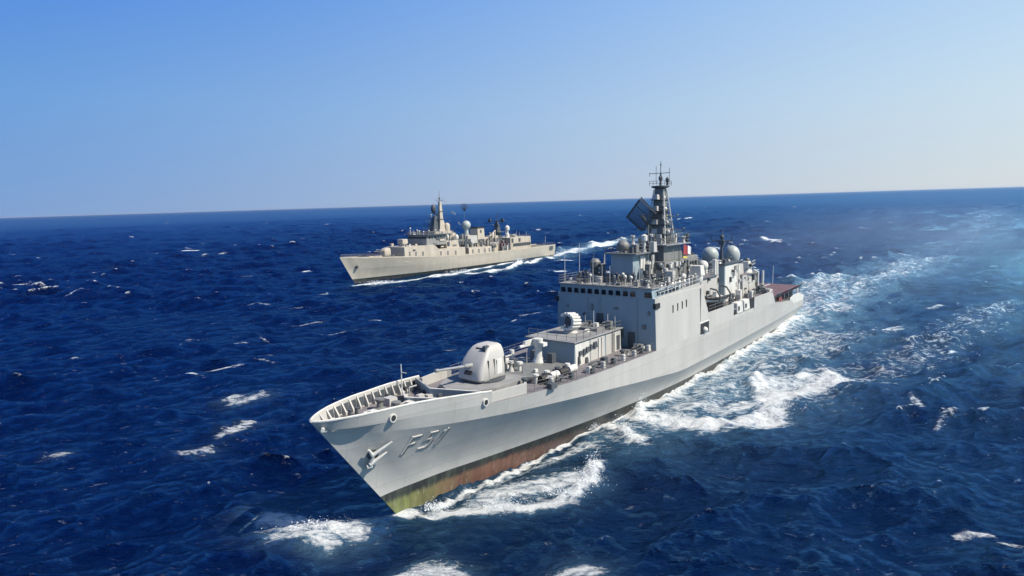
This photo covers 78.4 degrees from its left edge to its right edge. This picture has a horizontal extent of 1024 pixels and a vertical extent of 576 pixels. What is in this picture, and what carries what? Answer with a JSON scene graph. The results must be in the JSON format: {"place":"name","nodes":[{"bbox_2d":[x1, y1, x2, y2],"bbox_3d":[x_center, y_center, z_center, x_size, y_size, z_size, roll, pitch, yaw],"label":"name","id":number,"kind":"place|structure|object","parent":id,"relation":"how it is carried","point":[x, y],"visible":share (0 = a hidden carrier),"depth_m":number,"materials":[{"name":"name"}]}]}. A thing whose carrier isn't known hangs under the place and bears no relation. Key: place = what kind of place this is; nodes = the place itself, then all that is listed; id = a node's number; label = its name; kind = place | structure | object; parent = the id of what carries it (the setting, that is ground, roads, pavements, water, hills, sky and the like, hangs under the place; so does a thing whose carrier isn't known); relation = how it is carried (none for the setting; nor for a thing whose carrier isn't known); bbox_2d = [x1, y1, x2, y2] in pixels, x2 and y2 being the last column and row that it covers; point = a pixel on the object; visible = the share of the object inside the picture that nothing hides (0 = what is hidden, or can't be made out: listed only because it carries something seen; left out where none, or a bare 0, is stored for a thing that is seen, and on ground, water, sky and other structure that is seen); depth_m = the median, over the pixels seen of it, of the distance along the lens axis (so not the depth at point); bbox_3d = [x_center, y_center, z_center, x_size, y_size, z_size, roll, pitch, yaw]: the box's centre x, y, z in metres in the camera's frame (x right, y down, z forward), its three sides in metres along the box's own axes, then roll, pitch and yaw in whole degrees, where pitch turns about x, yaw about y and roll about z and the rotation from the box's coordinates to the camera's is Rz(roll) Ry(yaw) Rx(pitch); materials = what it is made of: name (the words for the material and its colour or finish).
{"place":"outdoors","nodes":[
{"label":"outdoors","id":0,"kind":"place"},
{"bbox_2d":[0,187,1023,575],"bbox_3d":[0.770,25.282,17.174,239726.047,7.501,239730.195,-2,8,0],"label":"sea","id":1,"kind":"structure","parent":0,"point":[172,385],"depth_m":86.33,"materials":[{"name":"liquid"}]},
{"bbox_2d":[360,257,526,282],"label":"spray","id":2,"kind":"object","parent":1,"relation":"on","point":[446,271],"visible":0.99,"depth_m":244.95,"materials":[{"name":"white liquid"}]},
{"bbox_2d":[340,197,554,282],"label":"frigate","id":3,"kind":"object","parent":1,"relation":"on","point":[439,246],"visible":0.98,"depth_m":256.24,"materials":[{"name":"grey metal"}]},
{"bbox_2d":[261,370,841,530],"bbox_3d":[14.739,15.392,71.378,80.226,3.559,16.009,-8,10,-37],"label":"spray","id":4,"kind":"object","parent":1,"relation":"on","point":[440,507],"visible":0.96,"depth_m":59.88,"materials":[{"name":"white liquid"}]},
{"bbox_2d":[309,163,802,513],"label":"frigate","id":5,"kind":"object","parent":1,"relation":"on","point":[607,349],"visible":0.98,"depth_m":72.33,"materials":[{"name":"metal"}]},
{"bbox_2d":[0,0,1023,217],"label":"sky","id":6,"kind":"structure","parent":0,"point":[107,107],"materials":[{"name":"blue"}]}
]}

